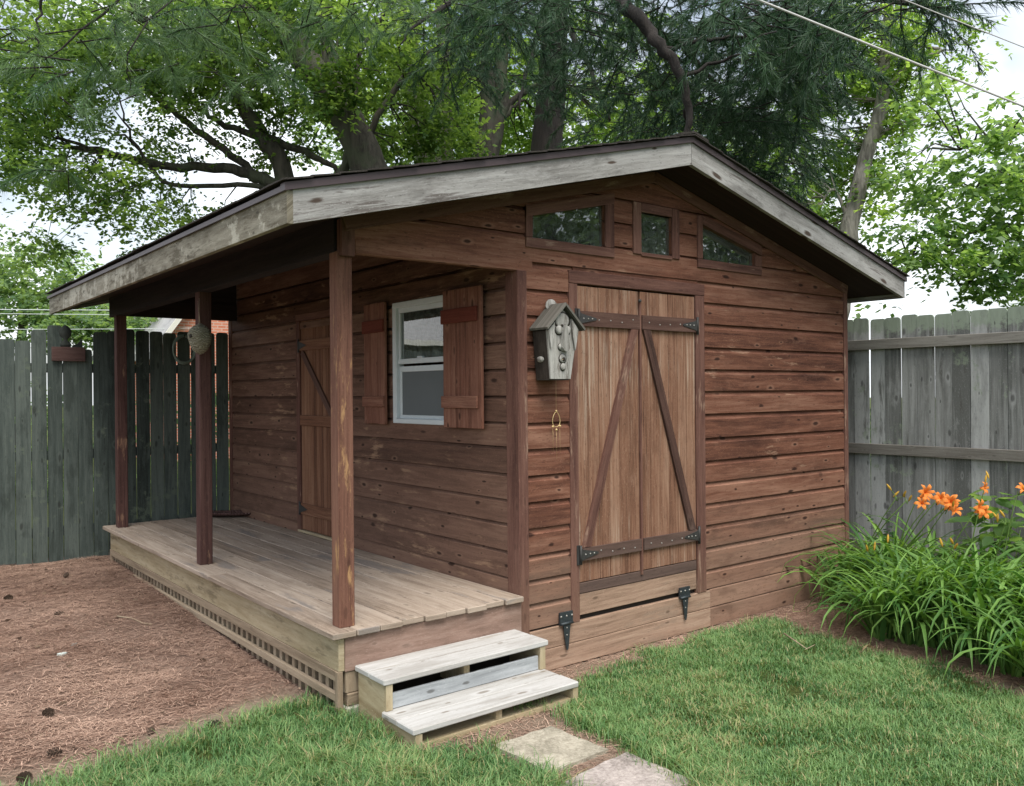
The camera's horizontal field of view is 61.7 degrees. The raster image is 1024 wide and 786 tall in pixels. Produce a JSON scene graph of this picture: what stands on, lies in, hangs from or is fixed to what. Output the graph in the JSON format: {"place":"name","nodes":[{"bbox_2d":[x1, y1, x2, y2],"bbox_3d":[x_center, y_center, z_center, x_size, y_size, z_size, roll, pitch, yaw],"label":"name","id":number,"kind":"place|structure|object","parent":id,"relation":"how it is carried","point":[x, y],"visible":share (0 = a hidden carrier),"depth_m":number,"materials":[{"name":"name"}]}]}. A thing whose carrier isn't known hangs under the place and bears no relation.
{"place":"outdoors","nodes":[
{"label":"outdoors","id":0,"kind":"place"},
{"bbox_2d":[0,398,1023,785],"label":"ground","id":1,"kind":"structure","parent":0,"point":[290,694],"depth_m":4.86,"materials":[{"name":"soil"}]},
{"bbox_2d":[16,771,32,784],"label":"pine cone","id":2,"kind":"object","parent":1,"relation":"on","point":[27,775],"visible":0.92,"depth_m":3.62,"materials":[{"name":"brown plant"}]},
{"bbox_2d":[42,707,54,717],"bbox_3d":[-2.325,1.602,4.299,0.075,0.049,0.045,-10,12,21],"label":"pine cone","id":3,"kind":"object","parent":1,"relation":"on","point":[48,711],"visible":1,"depth_m":4.29,"materials":[{"name":"brown plant"}]},
{"bbox_2d":[46,747,61,755],"bbox_3d":[-2.062,1.619,3.869,0.067,0.040,0.044,10,37,-39],"label":"pine cone","id":4,"kind":"object","parent":1,"relation":"on","point":[53,752],"visible":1,"depth_m":3.87,"materials":[{"name":"brown plant"}]},
{"bbox_2d":[0,220,110,348],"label":"tree","id":5,"kind":"object","parent":1,"relation":"on","point":[26,294],"visible":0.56,"depth_m":26.05,"materials":[{"name":"green plant"}]},
{"bbox_2d":[0,261,150,354],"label":"tree","id":6,"kind":"object","parent":1,"relation":"on","point":[82,324],"visible":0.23,"depth_m":24.58,"materials":[{"name":"green plant"}]},
{"bbox_2d":[0,325,228,564],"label":"wooden fence","id":7,"kind":"object","parent":1,"relation":"on","point":[77,421],"visible":0.66,"depth_m":8.05,"materials":[{"name":"grey wood"}]},
{"bbox_2d":[51,325,84,360],"bbox_3d":[-4.098,-0.461,7.919,0.280,0.335,0.063,-1,0,-38],"label":"planter box","id":8,"kind":"object","parent":7,"relation":"attached to","point":[65,351],"visible":1,"depth_m":7.90,"materials":[{"name":"brown wood"}]},
{"bbox_2d":[172,334,194,364],"bbox_3d":[-3.265,-0.431,8.518,0.237,0.302,0.115,-1,0,-38],"label":"hose coil","id":9,"kind":"object","parent":7,"relation":"hanging from","point":[174,354],"visible":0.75,"depth_m":8.46,"materials":[{"name":"green rubber"}]},
{"bbox_2d":[75,304,157,363],"bbox_3d":[-9.972,-0.534,23.977,3.613,4.815,4.200,0,0,-10],"label":"tree","id":10,"kind":"object","parent":1,"relation":"on","point":[134,325],"visible":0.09,"depth_m":23.52,"materials":[{"name":"green plant"}]},
{"bbox_2d":[15,388,229,504],"bbox_3d":[-8.308,0.942,10.993,12.751,2.459,2.282,-1,0,-38],"label":"hedge","id":11,"kind":"object","parent":1,"relation":"on","point":[136,441],"depth_m":12.70,"materials":[{"name":"green plant"}]},
{"bbox_2d":[147,727,154,735],"bbox_3d":[-1.728,1.620,4.107,0.037,0.034,0.056,31,3,-12],"label":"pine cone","id":12,"kind":"object","parent":1,"relation":"on","point":[151,730],"visible":0.98,"depth_m":4.10,"materials":[{"name":"brown plant"}]},
{"bbox_2d":[0,555,311,785],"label":"pine needle litter","id":13,"kind":"object","parent":1,"relation":"on","point":[106,669],"visible":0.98,"depth_m":5.07,"materials":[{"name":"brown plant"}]},
{"bbox_2d":[3,595,13,600],"bbox_3d":[-3.804,1.548,6.475,0.082,0.049,0.054,-10,16,19],"label":"pine cone","id":14,"kind":"object","parent":13,"relation":"on","point":[8,597],"visible":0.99,"depth_m":6.46,"materials":[{"name":"brown plant"}]},
{"bbox_2d":[116,615,151,624],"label":"twig","id":15,"kind":"object","parent":13,"relation":"on","point":[133,619],"visible":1,"depth_m":5.98,"materials":[{"name":"beige wood"}]},
{"bbox_2d":[92,317,228,461],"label":"brick house","id":16,"kind":"structure","parent":1,"relation":"on","point":[169,325],"depth_m":22.48,"materials":[{"name":"red brick"}]},
{"bbox_2d":[0,313,108,314],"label":"power line","id":17,"kind":"object","parent":16,"relation":"attached to","point":[65,314],"visible":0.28,"depth_m":21.99,"materials":[{"name":"grey metal"}]},
{"bbox_2d":[0,309,108,310],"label":"power line","id":18,"kind":"object","parent":16,"relation":"attached to","point":[48,309],"visible":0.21,"depth_m":21.99,"materials":[{"name":"grey metal"}]},
{"bbox_2d":[0,328,186,329],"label":"power line","id":19,"kind":"object","parent":16,"relation":"attached to","point":[85,329],"visible":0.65,"depth_m":21.99,"materials":[{"name":"grey metal"}]},
{"bbox_2d":[0,0,386,285],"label":"maple tree","id":20,"kind":"object","parent":1,"relation":"on","point":[15,132],"visible":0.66,"depth_m":12.33,"materials":[{"name":"green plant"}]},
{"bbox_2d":[205,719,222,725],"bbox_3d":[-1.454,1.622,4.196,0.082,0.049,0.054,10,-7,-38],"label":"pine cone","id":21,"kind":"object","parent":1,"relation":"on","point":[215,722],"visible":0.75,"depth_m":4.20,"materials":[{"name":"brown plant"}]},
{"bbox_2d":[52,0,505,172],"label":"maple tree","id":22,"kind":"object","parent":1,"relation":"on","point":[359,138],"visible":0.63,"depth_m":11.88,"materials":[{"name":"green plant"}]},
{"bbox_2d":[275,0,529,165],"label":"ash tree","id":23,"kind":"object","parent":1,"relation":"on","point":[415,97],"visible":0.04,"depth_m":16.18,"materials":[{"name":"green plant"}]},
{"bbox_2d":[355,629,577,749],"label":"porch steps","id":24,"kind":"structure","parent":1,"relation":"on","point":[417,679],"depth_m":4.41,"materials":[{"name":"grey wood"}]},
{"bbox_2d":[45,131,909,715],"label":"garden shed","id":25,"kind":"structure","parent":1,"relation":"on","point":[413,469],"depth_m":5.88,"materials":[{"name":"brown wood"}]},
{"bbox_2d":[187,298,211,353],"bbox_3d":[-2.186,-0.470,5.974,0.161,0.406,0.215,-1,0,-38],"label":"wasp nest","id":26,"kind":"object","parent":25,"relation":"hanging from","point":[199,337],"visible":1,"depth_m":5.90,"materials":[{"name":"beige paper"}]},
{"bbox_2d":[212,510,250,515],"bbox_3d":[-2.776,1.179,8.484,0.666,0.073,0.252,0,0,-4],"label":"boat tray","id":27,"kind":"object","parent":25,"relation":"on","point":[228,513],"visible":0.52,"depth_m":8.40,"materials":[{"name":"wood"}]},
{"bbox_2d":[297,317,331,536],"bbox_3d":[-1.631,0.280,7.229,0.049,1.813,0.742,-1,0,-38],"label":"side door","id":28,"kind":"structure","parent":25,"relation":"in","point":[315,507],"depth_m":7.27,"materials":[{"name":"brown wood"}]},
{"bbox_2d":[392,295,443,424],"bbox_3d":[-0.621,-0.219,5.981,0.072,0.870,0.717,-1,0,-38],"label":"window","id":29,"kind":"structure","parent":25,"relation":"in","point":[418,391],"depth_m":6.05,"materials":[{"name":"white plastic"}]},
{"bbox_2d":[529,299,585,379],"bbox_3d":[0.270,-0.326,5.195,0.308,0.496,0.186,-1,0,-38],"label":"birdhouse","id":30,"kind":"object","parent":25,"relation":"attached to","point":[555,328],"visible":1,"depth_m":5.13,"materials":[{"name":"grey wood"}]},
{"bbox_2d":[551,410,560,442],"bbox_3d":[0.272,0.163,5.272,0.074,0.490,0.017,-1,0,-38],"label":"wind chime","id":31,"kind":"object","parent":30,"relation":"hanging from","point":[556,429],"visible":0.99,"depth_m":5.27,"materials":[{"name":"gold metal"}]},
{"bbox_2d":[522,193,614,257],"bbox_3d":[0.337,-1.093,5.436,0.749,0.423,0.139,-1,0,-38],"label":"gable window","id":32,"kind":"structure","parent":25,"relation":"in","point":[608,200],"depth_m":5.45,"materials":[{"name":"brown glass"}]},
{"bbox_2d":[575,286,641,581],"bbox_3d":[0.627,0.258,5.584,0.587,1.878,0.054,-1,0,-38],"label":"barn door","id":33,"kind":"structure","parent":25,"relation":"in","point":[610,543],"depth_m":5.58,"materials":[{"name":"brown wood"}]},
{"bbox_2d":[630,201,679,259],"bbox_3d":[0.953,-1.104,5.926,0.466,0.359,0.137,-1,0,-38],"label":"gable window","id":34,"kind":"structure","parent":25,"relation":"in","point":[637,207],"depth_m":5.95,"materials":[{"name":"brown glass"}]},
{"bbox_2d":[638,292,700,569],"bbox_3d":[1.105,0.254,5.963,0.592,1.878,0.054,-1,0,-38],"label":"barn door","id":35,"kind":"structure","parent":25,"relation":"in","point":[669,325],"depth_m":5.95,"materials":[{"name":"brown wood"}]},
{"bbox_2d":[694,215,761,275],"bbox_3d":[1.587,-1.092,6.428,0.757,0.378,0.139,-1,0,-38],"label":"gable window","id":36,"kind":"structure","parent":25,"relation":"in","point":[745,266],"depth_m":6.39,"materials":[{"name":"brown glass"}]},
{"bbox_2d":[0,0,1023,213],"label":"pine tree","id":37,"kind":"object","parent":1,"relation":"on","point":[784,40],"visible":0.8,"depth_m":7.30,"materials":[{"name":"green plant"}]},
{"bbox_2d":[0,613,1023,785],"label":"lawn grass","id":38,"kind":"structure","parent":1,"relation":"on","point":[270,768],"depth_m":4.10,"materials":[{"name":"green plant"}]},
{"bbox_2d":[783,633,813,649],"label":"twig","id":39,"kind":"object","parent":38,"relation":"on","point":[795,641],"visible":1,"depth_m":5.51,"materials":[{"name":"brown wood"}]},
{"bbox_2d":[493,726,607,774],"bbox_3d":[0.180,1.673,3.979,0.383,0.062,0.391,-1,0,-38],"label":"paver","id":40,"kind":"object","parent":1,"relation":"on","point":[560,745],"visible":0.65,"depth_m":3.96,"materials":[{"name":"beige stone"}]},
{"bbox_2d":[411,0,714,158],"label":"ash tree","id":41,"kind":"object","parent":1,"relation":"on","point":[498,136],"visible":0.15,"depth_m":15.63,"materials":[{"name":"green plant"}]},
{"bbox_2d":[286,37,876,247],"bbox_3d":[2.342,-4.204,24.121,17.452,11.943,6.726,0,0,-8],"label":"tree","id":42,"kind":"object","parent":1,"relation":"on","point":[325,155],"visible":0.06,"depth_m":23.54,"materials":[{"name":"green plant"}]},
{"bbox_2d":[559,752,694,785],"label":"paver","id":43,"kind":"object","parent":1,"relation":"on","point":[623,769],"visible":0.85,"depth_m":3.68,"materials":[{"name":"stone"}]},
{"bbox_2d":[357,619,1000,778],"bbox_3d":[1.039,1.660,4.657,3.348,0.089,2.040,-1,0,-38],"label":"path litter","id":44,"kind":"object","parent":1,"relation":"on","point":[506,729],"visible":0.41,"depth_m":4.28,"materials":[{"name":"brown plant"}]},
{"bbox_2d":[779,484,911,603],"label":"daylily","id":45,"kind":"object","parent":1,"relation":"on","point":[828,582],"visible":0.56,"depth_m":6.62,"materials":[{"name":"green plant"}]},
{"bbox_2d":[792,549,946,647],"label":"daylily","id":46,"kind":"object","parent":1,"relation":"on","point":[882,627],"visible":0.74,"depth_m":5.63,"materials":[{"name":"green plant"}]},
{"bbox_2d":[780,519,958,611],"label":"daylily","id":47,"kind":"object","parent":1,"relation":"on","point":[863,547],"visible":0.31,"depth_m":6.42,"materials":[{"name":"green plant"}]},
{"bbox_2d":[728,0,1011,319],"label":"ash tree","id":48,"kind":"object","parent":1,"relation":"on","point":[879,126],"visible":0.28,"depth_m":15.01,"materials":[{"name":"green plant"}]},
{"bbox_2d":[849,511,893,562],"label":"weed","id":49,"kind":"object","parent":1,"relation":"on","point":[890,533],"visible":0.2,"depth_m":7.54,"materials":[{"name":"green plant"}]},
{"bbox_2d":[732,593,1023,687],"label":"bed litter","id":50,"kind":"object","parent":1,"relation":"on","point":[900,645],"visible":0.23,"depth_m":5.83,"materials":[{"name":"brown plant"}]},
{"bbox_2d":[859,542,1023,648],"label":"daylily","id":51,"kind":"object","parent":50,"relation":"on","point":[970,576],"visible":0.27,"depth_m":5.45,"materials":[{"name":"green plant"}]},
{"bbox_2d":[861,554,1023,649],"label":"daylily","id":52,"kind":"object","parent":50,"relation":"on","point":[945,631],"visible":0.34,"depth_m":5.39,"materials":[{"name":"green plant"}]},
{"bbox_2d":[884,549,1023,658],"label":"daylily","id":53,"kind":"object","parent":50,"relation":"on","point":[993,597],"visible":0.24,"depth_m":5.25,"materials":[{"name":"green plant"}]},
{"bbox_2d":[809,556,947,636],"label":"daylily","id":54,"kind":"object","parent":1,"relation":"on","point":[859,606],"visible":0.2,"depth_m":5.67,"materials":[{"name":"green plant"}]},
{"bbox_2d":[806,484,962,594],"bbox_3d":[2.844,1.164,6.713,1.100,0.964,1.152,0,0,16],"label":"daylily","id":55,"kind":"object","parent":1,"relation":"on","point":[948,502],"visible":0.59,"depth_m":6.37,"materials":[{"name":"green plant"}]},
{"bbox_2d":[817,512,981,564],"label":"daylily","id":56,"kind":"object","parent":1,"relation":"on","point":[882,536],"visible":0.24,"depth_m":6.86,"materials":[{"name":"green plant"}]},
{"bbox_2d":[813,555,992,655],"bbox_3d":[2.561,1.369,5.607,1.018,0.553,1.259,0,0,4],"label":"daylily","id":57,"kind":"object","parent":1,"relation":"on","point":[913,602],"visible":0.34,"depth_m":5.51,"materials":[{"name":"green plant"}]},
{"bbox_2d":[870,408,935,485],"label":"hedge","id":58,"kind":"object","parent":1,"relation":"on","point":[870,434],"visible":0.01,"depth_m":11.47,"materials":[{"name":"green plant"}]},
{"bbox_2d":[806,522,1010,647],"bbox_3d":[2.676,1.321,5.844,1.320,0.663,1.447,-1,0,-38],"label":"daylily","id":59,"kind":"object","parent":1,"relation":"on","point":[893,573],"visible":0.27,"depth_m":5.68,"materials":[{"name":"green plant"}]},
{"bbox_2d":[804,523,1014,596],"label":"daylily","id":60,"kind":"object","parent":1,"relation":"on","point":[908,559],"visible":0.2,"depth_m":6.61,"materials":[{"name":"green plant"}]},
{"bbox_2d":[832,499,991,595],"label":"daylily","id":61,"kind":"object","parent":1,"relation":"on","point":[980,510],"visible":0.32,"depth_m":6.00,"materials":[{"name":"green plant"}]},
{"bbox_2d":[816,547,1017,657],"bbox_3d":[2.854,1.345,5.868,1.421,0.614,1.376,0,0,-7],"label":"daylily","id":62,"kind":"object","parent":1,"relation":"on","point":[914,568],"visible":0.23,"depth_m":5.69,"materials":[{"name":"green plant"}]},
{"bbox_2d":[824,538,1012,638],"bbox_3d":[2.882,1.322,6.034,1.383,0.665,1.464,-1,0,-38],"label":"daylily","id":63,"kind":"object","parent":1,"relation":"on","point":[893,557],"visible":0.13,"depth_m":5.96,"materials":[{"name":"green plant"}]},
{"bbox_2d":[829,538,1021,660],"bbox_3d":[2.856,1.346,5.789,1.501,0.605,1.438,-1,0,-38],"label":"daylily","id":64,"kind":"object","parent":1,"relation":"on","point":[922,580],"visible":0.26,"depth_m":5.56,"materials":[{"name":"green plant"}]},
{"bbox_2d":[836,534,1023,644],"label":"daylily","id":65,"kind":"object","parent":1,"relation":"on","point":[973,555],"visible":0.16,"depth_m":5.96,"materials":[{"name":"green plant"}]},
{"bbox_2d":[839,567,1023,671],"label":"daylily","id":66,"kind":"object","parent":1,"relation":"on","point":[970,654],"visible":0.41,"depth_m":5.29,"materials":[{"name":"green plant"}]},
{"bbox_2d":[848,513,1020,570],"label":"daylily","id":67,"kind":"object","parent":1,"relation":"on","point":[933,537],"visible":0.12,"depth_m":7.03,"materials":[{"name":"green plant"}]},
{"bbox_2d":[852,546,1017,658],"bbox_3d":[2.709,1.356,5.507,1.045,0.578,1.128,0,0,19],"label":"daylily","id":68,"kind":"object","parent":1,"relation":"on","point":[910,639],"visible":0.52,"depth_m":5.47,"materials":[{"name":"green plant"}]},
{"bbox_2d":[847,306,1023,569],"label":"wooden fence","id":69,"kind":"object","parent":1,"relation":"on","point":[961,387],"visible":0.17,"depth_m":7.43,"materials":[{"name":"weathered grey wood"}]},
{"bbox_2d":[851,57,1023,318],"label":"redbud tree","id":70,"kind":"object","parent":1,"relation":"on","point":[973,257],"visible":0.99,"depth_m":9.23,"materials":[{"name":"green plant"}]},
{"bbox_2d":[857,563,1019,649],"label":"daylily","id":71,"kind":"object","parent":1,"relation":"on","point":[932,642],"visible":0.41,"depth_m":5.42,"materials":[{"name":"green plant"}]},
{"bbox_2d":[872,543,1023,627],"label":"daylily","id":72,"kind":"object","parent":1,"relation":"on","point":[987,568],"visible":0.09,"depth_m":5.69,"materials":[{"name":"green plant"}]},
{"bbox_2d":[874,543,1023,678],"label":"daylily","id":73,"kind":"object","parent":1,"relation":"on","point":[941,609],"visible":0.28,"depth_m":5.20,"materials":[{"name":"green plant"}]},
{"bbox_2d":[880,471,1021,577],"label":"daylily","id":74,"kind":"object","parent":1,"relation":"on","point":[984,488],"visible":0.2,"depth_m":6.37,"materials":[{"name":"green plant"}]},
{"bbox_2d":[905,558,1023,607],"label":"daylily","id":75,"kind":"object","parent":1,"relation":"on","point":[969,573],"visible":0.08,"depth_m":5.78,"materials":[{"name":"green plant"}]},
{"bbox_2d":[906,532,1023,571],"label":"daylily","id":76,"kind":"object","parent":1,"relation":"on","point":[991,549],"visible":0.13,"depth_m":6.42,"materials":[{"name":"green plant"}]},
{"bbox_2d":[908,576,1023,644],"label":"daylily","id":77,"kind":"object","parent":1,"relation":"on","point":[995,624],"visible":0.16,"depth_m":5.15,"materials":[{"name":"green plant"}]},
{"bbox_2d":[909,572,1023,666],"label":"daylily","id":78,"kind":"object","parent":1,"relation":"on","point":[965,634],"visible":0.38,"depth_m":5.07,"materials":[{"name":"green plant"}]},
{"bbox_2d":[911,559,1023,665],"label":"daylily","id":79,"kind":"object","parent":1,"relation":"on","point":[994,569],"visible":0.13,"depth_m":5.38,"materials":[{"name":"green plant"}]},
{"bbox_2d":[913,585,1023,677],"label":"daylily","id":80,"kind":"object","parent":1,"relation":"on","point":[1012,669],"visible":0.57,"depth_m":4.96,"materials":[{"name":"green plant"}]},
{"bbox_2d":[917,543,1023,593],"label":"daylily","id":81,"kind":"object","parent":1,"relation":"on","point":[1017,579],"visible":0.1,"depth_m":6.26,"materials":[{"name":"green plant"}]},
{"bbox_2d":[918,483,1023,581],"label":"daylily","id":82,"kind":"object","parent":1,"relation":"on","point":[1021,486],"visible":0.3,"depth_m":6.02,"materials":[{"name":"green plant"}]},
{"bbox_2d":[923,577,1023,662],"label":"daylily","id":83,"kind":"object","parent":1,"relation":"on","point":[1009,629],"visible":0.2,"depth_m":4.99,"materials":[{"name":"green plant"}]},
{"bbox_2d":[943,604,1023,677],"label":"daylily","id":84,"kind":"object","parent":1,"relation":"on","point":[1007,633],"visible":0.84,"depth_m":4.74,"materials":[{"name":"green plant"}]},
{"bbox_2d":[945,489,1023,577],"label":"shrub","id":85,"kind":"object","parent":1,"relation":"on","point":[996,533],"visible":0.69,"depth_m":6.47,"materials":[{"name":"green plant"}]},
{"bbox_2d":[947,560,1023,636],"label":"daylily","id":86,"kind":"object","parent":1,"relation":"on","point":[1007,595],"visible":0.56,"depth_m":5.05,"materials":[{"name":"green plant"}]},
{"bbox_2d":[962,541,1023,588],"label":"daylily","id":87,"kind":"object","parent":1,"relation":"on","point":[1012,557],"visible":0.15,"depth_m":6.17,"materials":[{"name":"green plant"}]},
{"bbox_2d":[964,573,1023,640],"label":"daylily","id":88,"kind":"object","parent":1,"relation":"on","point":[1012,589],"visible":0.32,"depth_m":5.15,"materials":[{"name":"green plant"}]},
{"bbox_2d":[969,587,1023,649],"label":"daylily","id":89,"kind":"object","parent":1,"relation":"on","point":[999,629],"visible":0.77,"depth_m":4.87,"materials":[{"name":"green plant"}]},
{"bbox_2d":[980,550,1023,594],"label":"daylily","id":90,"kind":"object","parent":1,"relation":"on","point":[1008,568],"visible":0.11,"depth_m":5.75,"materials":[{"name":"green plant"}]},
{"bbox_2d":[0,0,1023,405],"label":"sky","id":91,"kind":"structure","parent":0,"point":[1010,79],"materials":[{"name":"white"}]},
{"bbox_2d":[757,0,1023,107],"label":"power line","id":92,"kind":"object","parent":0,"point":[898,56],"visible":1,"depth_m":4.53,"materials":[{"name":"grey metal"}]},
{"bbox_2d":[904,0,1023,47],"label":"power line","id":93,"kind":"object","parent":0,"point":[964,23],"visible":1,"depth_m":4.75,"materials":[{"name":"grey metal"}]}
]}

